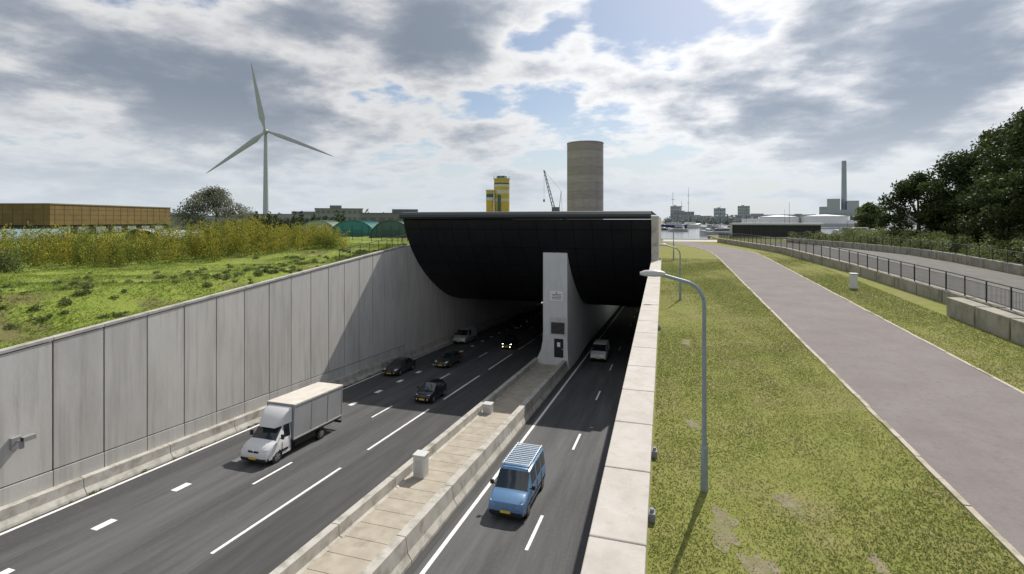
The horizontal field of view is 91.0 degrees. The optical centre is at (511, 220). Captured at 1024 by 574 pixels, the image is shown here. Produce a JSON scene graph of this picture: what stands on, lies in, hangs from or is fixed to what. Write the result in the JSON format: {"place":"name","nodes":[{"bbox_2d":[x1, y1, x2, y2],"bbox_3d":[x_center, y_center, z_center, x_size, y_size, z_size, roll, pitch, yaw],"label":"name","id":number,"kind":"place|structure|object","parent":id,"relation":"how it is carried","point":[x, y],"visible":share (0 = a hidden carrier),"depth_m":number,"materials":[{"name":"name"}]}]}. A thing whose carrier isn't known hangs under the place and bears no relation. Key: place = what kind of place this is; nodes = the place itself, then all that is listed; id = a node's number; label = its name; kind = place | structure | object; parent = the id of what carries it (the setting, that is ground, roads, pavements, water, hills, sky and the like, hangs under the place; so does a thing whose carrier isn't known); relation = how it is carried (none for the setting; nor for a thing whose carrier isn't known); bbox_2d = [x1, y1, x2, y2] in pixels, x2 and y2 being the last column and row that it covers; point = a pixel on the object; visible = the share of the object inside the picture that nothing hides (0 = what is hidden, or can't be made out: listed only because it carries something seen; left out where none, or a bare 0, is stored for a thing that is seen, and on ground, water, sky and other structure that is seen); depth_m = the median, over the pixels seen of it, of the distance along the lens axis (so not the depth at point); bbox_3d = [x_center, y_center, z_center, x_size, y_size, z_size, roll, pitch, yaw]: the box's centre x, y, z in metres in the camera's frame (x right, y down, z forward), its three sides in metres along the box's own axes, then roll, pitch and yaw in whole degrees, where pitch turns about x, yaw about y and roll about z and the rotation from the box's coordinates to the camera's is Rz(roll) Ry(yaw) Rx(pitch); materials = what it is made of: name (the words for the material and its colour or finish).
{"place":"outdoors","nodes":[
{"label":"outdoors","id":0,"kind":"place"},
{"bbox_2d":[0,241,405,348],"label":"meadow grass","id":1,"kind":"structure","parent":0,"point":[111,276],"depth_m":37.10,"materials":[{"name":"green plant"}]},
{"bbox_2d":[0,303,640,573],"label":"highway road","id":2,"kind":"structure","parent":0,"point":[159,526],"depth_m":27.50,"materials":[{"name":"grey asphalt"}]},
{"bbox_2d":[70,370,382,501],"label":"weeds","id":3,"kind":"object","parent":2,"relation":"on","point":[146,470],"visible":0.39,"depth_m":32.41,"materials":[{"name":"green plant"}]},
{"bbox_2d":[0,305,530,531],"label":"concrete barrier","id":4,"kind":"object","parent":2,"relation":"on","point":[12,514],"visible":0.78,"depth_m":30.12,"materials":[{"name":"grey concrete"}]},
{"bbox_2d":[241,382,342,463],"bbox_3d":[-14.664,13.570,34.054,2.560,3.215,7.390,0,-4,17],"label":"box truck","id":5,"kind":"object","parent":2,"relation":"on","point":[299,416],"visible":1,"depth_m":32.78,"materials":[{"name":"white paint"}]},
{"bbox_2d":[0,304,637,573],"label":"road markings","id":6,"kind":"object","parent":2,"relation":"on","point":[423,571],"visible":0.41,"depth_m":27.90,"materials":[{"name":"paint"}]},
{"bbox_2d":[383,357,416,375],"bbox_3d":[-12.150,15.701,54.438,2.300,1.465,4.570,0,-4,17],"label":"dark sedan","id":7,"kind":"object","parent":2,"relation":"on","point":[398,366],"visible":1,"depth_m":53.63,"materials":[{"name":"grey paint"}]},
{"bbox_2d":[269,357,568,573],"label":"median barrier","id":8,"kind":"object","parent":2,"relation":"on","point":[394,522],"visible":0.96,"depth_m":25.96,"materials":[{"name":"concrete"}]},
{"bbox_2d":[412,450,429,478],"bbox_3d":[-5.160,13.870,28.518,0.740,1.360,0.680,0,0,17],"label":"utility cabinet","id":9,"kind":"object","parent":8,"relation":"on","point":[420,464],"visible":1,"depth_m":28.27,"materials":[{"name":"grey metal"}]},
{"bbox_2d":[482,401,493,413],"bbox_3d":[-1.885,14.876,39.855,0.740,0.810,0.680,0,0,17],"label":"utility cabinet","id":10,"kind":"object","parent":8,"relation":"on","point":[487,407],"visible":1,"depth_m":39.60,"materials":[{"name":"grey metal"}]},
{"bbox_2d":[415,378,446,402],"bbox_3d":[-7.263,15.197,45.042,2.160,1.535,3.610,0,-4,17],"label":"black hatchback","id":11,"kind":"object","parent":2,"relation":"on","point":[431,390],"visible":1,"depth_m":44.40,"materials":[{"name":"black paint"}]},
{"bbox_2d":[434,350,462,367],"bbox_3d":[-7.390,16.024,58.430,2.300,1.465,4.570,0,-4,17],"label":"dark sedan","id":12,"kind":"object","parent":2,"relation":"on","point":[448,358],"visible":1,"depth_m":57.62,"materials":[{"name":"grey paint"}]},
{"bbox_2d":[453,326,476,343],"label":"silver van","id":13,"kind":"object","parent":2,"relation":"on","point":[465,334],"visible":1,"depth_m":71.81,"materials":[{"name":"grey paint"}]},
{"bbox_2d":[501,335,518,349],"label":"dark hatchback","id":14,"kind":"object","parent":2,"relation":"on","point":[511,341],"visible":1,"depth_m":68.43,"materials":[{"name":"black paint"}]},
{"bbox_2d":[488,442,545,518],"bbox_3d":[0.367,13.956,27.101,2.420,2.159,4.850,0,-4,17],"label":"blue van","id":15,"kind":"object","parent":2,"relation":"on","point":[519,483],"visible":1,"depth_m":26.05,"materials":[{"name":"paint"}]},
{"bbox_2d":[512,319,528,329],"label":"dark sedan","id":16,"kind":"object","parent":2,"relation":"on","point":[521,324],"visible":1,"depth_m":85.64,"materials":[{"name":"black paint"}]},
{"bbox_2d":[589,339,609,361],"bbox_3d":[11.096,16.366,63.238,2.420,2.015,4.850,0,-4,17],"label":"white van","id":17,"kind":"object","parent":2,"relation":"on","point":[600,350],"visible":1,"depth_m":61.95,"materials":[{"name":"white paint"}]},
{"bbox_2d":[314,205,362,221],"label":"office building","id":18,"kind":"structure","parent":0,"point":[350,213],"depth_m":246.38,"materials":[{"name":"grey concrete"}]},
{"bbox_2d":[0,221,1023,573],"bbox_3d":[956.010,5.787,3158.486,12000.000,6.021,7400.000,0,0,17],"label":"ground","id":19,"kind":"structure","parent":0,"point":[122,303],"depth_m":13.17,"materials":[{"name":"green plant"}]},
{"bbox_2d":[0,248,34,272],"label":"shrub thicket","id":20,"kind":"object","parent":19,"relation":"on","point":[5,261],"visible":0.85,"depth_m":41.41,"materials":[{"name":"green plant"}]},
{"bbox_2d":[0,203,170,233],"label":"yellow warehouse","id":21,"kind":"structure","parent":19,"relation":"on","point":[20,215],"depth_m":148.97,"materials":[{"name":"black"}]},
{"bbox_2d":[0,228,201,241],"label":"storage tents","id":22,"kind":"object","parent":19,"relation":"on","point":[18,231],"visible":0.18,"depth_m":100.74,"materials":[{"name":"white"}]},
{"bbox_2d":[0,215,349,271],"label":"shrub thicket","id":23,"kind":"object","parent":19,"relation":"on","point":[85,247],"visible":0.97,"depth_m":53.70,"materials":[{"name":"green plant"}]},
{"bbox_2d":[0,248,375,341],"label":"weeds","id":24,"kind":"object","parent":19,"relation":"on","point":[87,285],"visible":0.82,"depth_m":36.44,"materials":[{"name":"green plant"}]},
{"bbox_2d":[169,213,229,227],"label":"long shed","id":25,"kind":"structure","parent":19,"relation":"on","point":[211,218],"depth_m":276.40,"materials":[{"name":"grey"}]},
{"bbox_2d":[0,245,404,354],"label":"coping","id":26,"kind":"object","parent":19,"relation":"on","point":[63,335],"visible":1,"depth_m":31.12,"materials":[{"name":"concrete"}]},
{"bbox_2d":[169,185,255,233],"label":"grey willow tree","id":27,"kind":"object","parent":19,"relation":"on","point":[211,197],"visible":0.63,"depth_m":114.23,"materials":[{"name":"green plant"}]},
{"bbox_2d":[207,63,331,213],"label":"wind turbine","id":28,"kind":"object","parent":19,"relation":"on","point":[252,141],"visible":0.94,"depth_m":306.31,"materials":[{"name":"grey paint"}]},
{"bbox_2d":[246,211,314,223],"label":"long shed","id":29,"kind":"structure","parent":19,"relation":"on","point":[307,215],"depth_m":274.95,"materials":[{"name":"grey"}]},
{"bbox_2d":[242,210,346,232],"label":"conifer row","id":30,"kind":"object","parent":19,"relation":"on","point":[291,221],"visible":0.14,"depth_m":143.16,"materials":[{"name":"green plant"}]},
{"bbox_2d":[298,220,338,234],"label":"arched hangar","id":31,"kind":"structure","parent":19,"relation":"on","point":[327,222],"depth_m":110.35,"materials":[{"name":"grey"}]},
{"bbox_2d":[331,220,378,236],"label":"arched hangar","id":32,"kind":"structure","parent":19,"relation":"on","point":[358,227],"depth_m":90.32,"materials":[{"name":"teal"}]},
{"bbox_2d":[339,233,407,259],"bbox_3d":[-16.496,2.855,62.429,8.836,2.316,23.079,0,0,-18],"label":"railing","id":33,"kind":"object","parent":19,"relation":"on","point":[391,239],"visible":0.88,"depth_m":60.94,"materials":[{"name":"grey metal"}]},
{"bbox_2d":[369,220,405,237],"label":"arched hangar","id":34,"kind":"structure","parent":19,"relation":"on","point":[391,226],"depth_m":85.75,"materials":[{"name":"teal"}]},
{"bbox_2d":[359,209,417,222],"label":"building","id":35,"kind":"structure","parent":19,"relation":"on","point":[381,217],"depth_m":194.07,"materials":[{"name":"grey"}]},
{"bbox_2d":[486,190,493,211],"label":"tower building","id":36,"kind":"structure","parent":19,"relation":"on","point":[489,200],"depth_m":196.50,"materials":[{"name":"paint"}]},
{"bbox_2d":[493,175,509,211],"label":"tower building","id":37,"kind":"structure","parent":19,"relation":"on","point":[501,193],"depth_m":197.33,"materials":[{"name":"paint"}]},
{"bbox_2d":[399,211,655,369],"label":"tunnel portal","id":38,"kind":"object","parent":19,"relation":"on","point":[579,276],"visible":0.9,"depth_m":58.16,"materials":[{"name":"black"}]},
{"bbox_2d":[0,245,536,506],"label":"panels","id":39,"kind":"object","parent":38,"relation":"attached to","point":[169,369],"visible":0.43,"depth_m":34.16,"materials":[{"name":"concrete"}]},
{"bbox_2d":[9,433,35,449],"bbox_3d":[-23.515,10.640,24.174,0.780,0.620,0.650,0,0,17],"label":"security camera","id":40,"kind":"object","parent":39,"relation":"attached to","point":[16,442],"visible":1,"depth_m":24.02,"materials":[{"name":"grey"}]},
{"bbox_2d":[2,302,540,487],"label":"backing","id":41,"kind":"object","parent":38,"relation":"attached to","point":[538,303],"visible":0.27,"depth_m":28.10,"materials":[{"name":"grey concrete"}]},
{"bbox_2d":[543,170,561,210],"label":"harbour crane","id":42,"kind":"object","parent":19,"relation":"on","point":[554,208],"visible":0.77,"depth_m":189.59,"materials":[{"name":"grey metal"}]},
{"bbox_2d":[172,208,958,224],"bbox_3d":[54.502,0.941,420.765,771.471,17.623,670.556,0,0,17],"label":"distant trees","id":43,"kind":"object","parent":19,"relation":"on","point":[726,220],"visible":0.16,"depth_m":537.03,"materials":[{"name":"green plant"}]},
{"bbox_2d":[567,140,603,210],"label":"concrete silo","id":44,"kind":"object","parent":19,"relation":"on","point":[584,175],"visible":0.74,"depth_m":174.49,"materials":[{"name":"grey concrete"}]},
{"bbox_2d":[651,216,660,259],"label":"portal side wall","id":45,"kind":"structure","parent":19,"relation":"on","point":[655,233],"depth_m":51.40,"materials":[{"name":"concrete"}]},
{"bbox_2d":[661,227,673,259],"bbox_3d":[16.545,2.463,53.501,1.372,3.490,0.280,0,0,17],"label":"street lamp","id":46,"kind":"object","parent":19,"relation":"on","point":[673,239],"visible":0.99,"depth_m":53.29,"materials":[{"name":"metal"}]},
{"bbox_2d":[658,244,680,299],"bbox_3d":[9.882,3.199,31.488,1.372,3.490,0.280,0,0,17],"label":"street lamp","id":47,"kind":"object","parent":19,"relation":"on","point":[679,267],"visible":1,"depth_m":31.29,"materials":[{"name":"metal"}]},
{"bbox_2d":[640,269,707,492],"bbox_3d":[3.423,3.347,10.666,1.372,4.590,0.280,0,0,17],"label":"street lamp","id":48,"kind":"object","parent":19,"relation":"on","point":[704,447],"visible":1,"depth_m":10.46,"materials":[{"name":"metal"}]},
{"bbox_2d":[670,205,680,216],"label":"office building","id":49,"kind":"structure","parent":19,"relation":"on","point":[675,209],"depth_m":780.27,"materials":[{"name":"grey"}]},
{"bbox_2d":[673,211,693,219],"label":"quay warehouse","id":50,"kind":"structure","parent":19,"relation":"on","point":[684,213],"depth_m":757.58,"materials":[{"name":"grey"}]},
{"bbox_2d":[679,235,717,239],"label":"quay wall","id":51,"kind":"structure","parent":19,"relation":"on","point":[709,236],"depth_m":100.94,"materials":[{"name":"concrete"}]},
{"bbox_2d":[714,207,725,217],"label":"office building","id":52,"kind":"structure","parent":19,"relation":"on","point":[719,211],"depth_m":831.95,"materials":[{"name":"grey"}]},
{"bbox_2d":[738,205,749,214],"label":"office building","id":53,"kind":"structure","parent":19,"relation":"on","point":[743,210],"depth_m":908.36,"materials":[{"name":"grey concrete"}]},
{"bbox_2d":[735,214,787,221],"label":"quay warehouse","id":54,"kind":"structure","parent":19,"relation":"on","point":[740,217],"depth_m":634.26,"materials":[{"name":"grey"}]},
{"bbox_2d":[730,223,823,238],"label":"black pavilion","id":55,"kind":"structure","parent":19,"relation":"on","point":[779,230],"depth_m":109.06,"materials":[{"name":"black"}]},
{"bbox_2d":[681,338,891,573],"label":"bare soil patches","id":56,"kind":"object","parent":19,"relation":"on","point":[726,532],"visible":1,"depth_m":9.04,"materials":[{"name":"beige soil"}]},
{"bbox_2d":[742,215,858,227],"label":"storage tank","id":57,"kind":"object","parent":19,"relation":"on","point":[833,221],"visible":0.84,"depth_m":287.47,"materials":[{"name":"white"}]},
{"bbox_2d":[788,214,815,216],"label":"quay warehouse","id":58,"kind":"structure","parent":19,"relation":"on","point":[798,215],"depth_m":954.84,"materials":[{"name":"grey"}]},
{"bbox_2d":[819,161,858,216],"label":"power station","id":59,"kind":"object","parent":19,"relation":"on","point":[848,208],"visible":0.48,"depth_m":908.19,"materials":[{"name":"grey concrete"}]},
{"bbox_2d":[666,241,1023,566],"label":"path kerb","id":60,"kind":"structure","parent":19,"relation":"on","point":[992,531],"depth_m":13.43,"materials":[{"name":"concrete"}]},
{"bbox_2d":[849,273,857,288],"bbox_3d":[23.658,4.185,34.840,0.480,1.070,0.480,0,0,17],"label":"utility cabinet","id":61,"kind":"object","parent":19,"relation":"on","point":[853,280],"visible":1,"depth_m":34.67,"materials":[{"name":"grey metal"}]},
{"bbox_2d":[850,201,887,229],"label":"broadleaf tree","id":62,"kind":"object","parent":19,"relation":"on","point":[868,213],"visible":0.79,"depth_m":241.88,"materials":[{"name":"green plant"}]},
{"bbox_2d":[717,238,1023,316],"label":"wall","id":63,"kind":"structure","parent":19,"relation":"on","point":[940,294],"depth_m":37.69,"materials":[{"name":"concrete"}]},
{"bbox_2d":[718,232,1023,310],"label":"railing","id":64,"kind":"object","parent":63,"relation":"on","point":[958,284],"visible":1,"depth_m":33.32,"materials":[{"name":"grey metal"}]},
{"bbox_2d":[787,238,1023,274],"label":"wall","id":65,"kind":"structure","parent":19,"relation":"on","point":[1012,268],"depth_m":52.55,"materials":[{"name":"concrete"}]},
{"bbox_2d":[791,232,1023,264],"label":"railing","id":66,"kind":"object","parent":65,"relation":"on","point":[920,242],"visible":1,"depth_m":53.80,"materials":[{"name":"grey metal"}]},
{"bbox_2d":[788,225,1023,264],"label":"shrub thicket","id":67,"kind":"object","parent":19,"relation":"on","point":[948,238],"visible":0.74,"depth_m":62.03,"materials":[{"name":"green plant"}]},
{"bbox_2d":[873,170,954,242],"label":"broadleaf tree","id":68,"kind":"object","parent":19,"relation":"on","point":[907,191],"visible":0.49,"depth_m":75.62,"materials":[{"name":"green plant"}]},
{"bbox_2d":[915,149,1008,246],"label":"broadleaf tree","id":69,"kind":"object","parent":19,"relation":"on","point":[953,170],"visible":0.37,"depth_m":68.44,"materials":[{"name":"green plant"}]},
{"bbox_2d":[929,129,1023,232],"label":"broadleaf tree","id":70,"kind":"object","parent":19,"relation":"on","point":[982,142],"visible":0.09,"depth_m":68.84,"materials":[{"name":"green plant"}]},
{"bbox_2d":[947,297,1023,345],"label":"wall","id":71,"kind":"structure","parent":19,"relation":"on","point":[1003,324],"depth_m":23.10,"materials":[{"name":"concrete"}]},
{"bbox_2d":[949,106,1023,250],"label":"broadleaf tree","id":72,"kind":"object","parent":19,"relation":"on","point":[995,164],"visible":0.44,"depth_m":59.58,"materials":[{"name":"green plant"}]},
{"bbox_2d":[975,110,1023,255],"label":"broadleaf tree","id":73,"kind":"object","parent":19,"relation":"on","point":[1015,147],"visible":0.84,"depth_m":52.14,"materials":[{"name":"green plant"}]},
{"bbox_2d":[0,0,1023,341],"label":"sky","id":74,"kind":"structure","parent":0,"point":[760,105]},
{"bbox_2d":[663,239,716,241],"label":"quay pavement","id":75,"kind":"structure","parent":0,"point":[690,240],"depth_m":96.46,"materials":[{"name":"concrete"}]},
{"bbox_2d":[661,223,924,238],"bbox_3d":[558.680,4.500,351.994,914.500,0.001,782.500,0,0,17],"label":"water","id":76,"kind":"structure","parent":0,"point":[693,233],"depth_m":186.83,"materials":[{"name":"grey liquid"}]},
{"bbox_2d":[661,199,686,229],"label":"sailing ship","id":77,"kind":"object","parent":76,"relation":"on","point":[670,224],"visible":0.77,"depth_m":238.12,"materials":[{"name":"blue"}]},
{"bbox_2d":[668,226,688,231],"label":"motor boat","id":78,"kind":"object","parent":76,"relation":"on","point":[678,229],"visible":0.96,"depth_m":201.00,"materials":[{"name":"white"}]},
{"bbox_2d":[684,188,700,227],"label":"sailing ship","id":79,"kind":"object","parent":76,"relation":"on","point":[693,224],"visible":0.75,"depth_m":282.36,"materials":[{"name":"white"}]},
{"bbox_2d":[705,226,720,230],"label":"motor boat","id":80,"kind":"object","parent":76,"relation":"on","point":[711,229],"visible":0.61,"depth_m":185.14,"materials":[{"name":"white"}]},
{"bbox_2d":[700,228,729,235],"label":"motor boat","id":81,"kind":"object","parent":76,"relation":"on","point":[715,231],"visible":0.73,"depth_m":145.25,"materials":[{"name":"white"}]},
{"bbox_2d":[833,222,851,232],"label":"motor boat","id":82,"kind":"object","parent":76,"relation":"on","point":[837,231],"visible":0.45,"depth_m":164.78,"materials":[{"name":"white"}]},
{"bbox_2d":[839,227,872,233],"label":"motor boat","id":83,"kind":"object","parent":76,"relation":"on","point":[867,228],"visible":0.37,"depth_m":159.40,"materials":[{"name":"white"}]},
{"bbox_2d":[661,241,1023,556],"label":"cycle path","id":84,"kind":"structure","parent":0,"point":[957,425],"depth_m":15.95,"materials":[{"name":"grey asphalt"}]},
{"bbox_2d":[750,242,1023,311],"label":"service road","id":85,"kind":"structure","parent":0,"point":[1012,280],"depth_m":42.72,"materials":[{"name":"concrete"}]},
{"bbox_2d":[754,251,1023,390],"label":"grass","id":86,"kind":"structure","parent":0,"point":[865,290],"depth_m":25.70,"materials":[{"name":"green plant"}]},
{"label":"wall","id":87,"kind":"object","parent":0,"visible":0},
{"bbox_2d":[580,260,660,573],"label":"coping","id":88,"kind":"object","parent":87,"relation":"on","point":[617,541],"visible":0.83,"depth_m":10.95,"materials":[{"name":"concrete"}]},
{"bbox_2d":[649,507,654,522],"bbox_3d":[2.658,5.573,9.539,0.120,0.220,0.200,0,0,17],"label":"wall light fitting","id":89,"kind":"object","parent":88,"relation":"attached to","point":[651,514],"depth_m":9.46,"materials":[{"name":"grey metal"}]},
{"bbox_2d":[652,447,656,458],"bbox_3d":[3.382,5.493,11.932,0.120,0.220,0.200,0,0,17],"label":"wall light fitting","id":90,"kind":"object","parent":88,"relation":"attached to","point":[654,452],"depth_m":11.84,"materials":[{"name":"grey metal"}]}
]}

